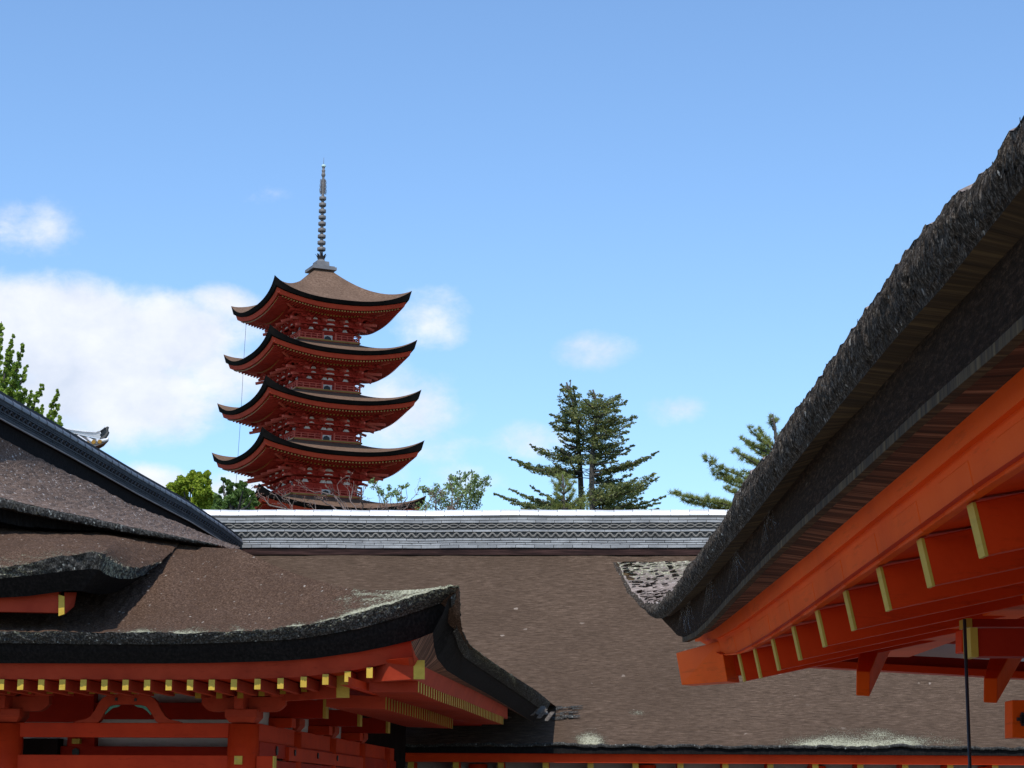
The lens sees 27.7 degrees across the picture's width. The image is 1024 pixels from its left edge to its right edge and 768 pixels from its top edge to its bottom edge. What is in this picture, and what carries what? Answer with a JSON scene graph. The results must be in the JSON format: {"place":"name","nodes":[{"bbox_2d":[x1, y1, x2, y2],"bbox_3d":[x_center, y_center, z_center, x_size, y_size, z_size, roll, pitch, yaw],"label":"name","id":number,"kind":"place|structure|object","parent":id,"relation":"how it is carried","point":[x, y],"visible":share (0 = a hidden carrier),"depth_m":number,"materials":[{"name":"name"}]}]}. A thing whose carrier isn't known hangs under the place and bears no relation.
{"place":"outdoors","nodes":[
{"label":"outdoors","id":0,"kind":"place"},
{"bbox_2d":[64,425,108,448],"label":"tiled building","id":1,"kind":"structure","parent":0,"point":[101,441],"depth_m":64.05,"materials":[{"name":"tile"}]},
{"bbox_2d":[0,391,554,767],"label":"shrine hall","id":2,"kind":"structure","parent":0,"point":[108,563],"depth_m":27.49,"materials":[{"name":"brown wood"}]},
{"bbox_2d":[23,738,62,754],"bbox_3d":[-6.899,6.423,30.243,0.545,2.481,0.280,-1,-11,5],"label":"doorway","id":3,"kind":"structure","parent":2,"relation":"in","point":[31,746],"depth_m":30.33,"materials":[{"name":"black"}]},
{"bbox_2d":[0,0,1023,513],"label":"sky","id":4,"kind":"structure","parent":0,"point":[685,210],"materials":[{"name":"blue"}]},
{"bbox_2d":[150,509,1023,767],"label":"shrine hall","id":5,"kind":"structure","parent":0,"point":[569,628],"depth_m":46.37,"materials":[{"name":"brown wood"}]},
{"bbox_2d":[612,116,1023,738],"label":"shrine hall","id":6,"kind":"structure","parent":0,"point":[870,528],"depth_m":5.54,"materials":[{"name":"wood"},{"name":"red-painted wood"}]},
{"bbox_2d":[963,619,971,767],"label":"hanging rod","id":7,"kind":"object","parent":6,"relation":"hanging from","point":[967,694],"visible":1,"depth_m":6.14,"materials":[{"name":"black metal"}]},
{"label":"ground","id":8,"kind":"structure","parent":0,"visible":0},
{"bbox_2d":[0,321,62,425],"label":"ginkgo tree","id":9,"kind":"object","parent":8,"relation":"on","point":[15,382],"visible":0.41,"depth_m":58.89,"materials":[{"name":"green plant"}]},
{"bbox_2d":[166,469,214,509],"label":"maple tree","id":10,"kind":"object","parent":8,"relation":"on","point":[196,485],"visible":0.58,"depth_m":80.04,"materials":[{"name":"green plant"}]},
{"bbox_2d":[209,477,260,509],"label":"camellia tree","id":11,"kind":"object","parent":8,"relation":"on","point":[238,498],"visible":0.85,"depth_m":76.75,"materials":[{"name":"green plant"}]},
{"bbox_2d":[251,469,462,510],"bbox_3d":[-4.702,8.090,61.475,6.350,11.585,2.380,1,-11,-4],"label":"cherry tree","id":12,"kind":"object","parent":8,"relation":"on","point":[361,502],"visible":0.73,"depth_m":62.54,"materials":[{"name":"green plant"}]},
{"bbox_2d":[369,479,409,509],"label":"maple tree","id":13,"kind":"object","parent":8,"relation":"on","point":[388,494],"visible":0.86,"depth_m":66.41,"materials":[{"name":"green plant"}]},
{"bbox_2d":[414,469,491,510],"bbox_3d":[-1.839,8.414,63.726,2.384,11.873,2.685,0,-11,0],"label":"maple tree","id":14,"kind":"object","parent":8,"relation":"on","point":[470,489],"visible":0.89,"depth_m":64.55,"materials":[{"name":"green plant"}]},
{"bbox_2d":[546,470,590,512],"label":"tree","id":15,"kind":"object","parent":8,"relation":"on","point":[576,503],"visible":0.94,"depth_m":66.53,"materials":[{"name":"green plant"}]},
{"bbox_2d":[493,380,666,514],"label":"pine tree","id":16,"kind":"object","parent":8,"relation":"on","point":[602,422],"visible":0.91,"depth_m":74.45,"materials":[{"name":"green plant"}]},
{"bbox_2d":[666,413,780,509],"bbox_3d":[6.448,7.056,59.603,4.334,13.002,2.493,8,-14,-35],"label":"pine tree","id":17,"kind":"object","parent":8,"relation":"on","point":[764,439],"visible":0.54,"depth_m":60.27,"materials":[{"name":"green plant"}]},
{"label":"hill","id":18,"kind":"structure","parent":0,"visible":0},
{"bbox_2d":[212,163,425,510],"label":"pagoda","id":19,"kind":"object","parent":18,"relation":"on","point":[308,410],"visible":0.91,"depth_m":99.87,"materials":[{"name":"red wood"}]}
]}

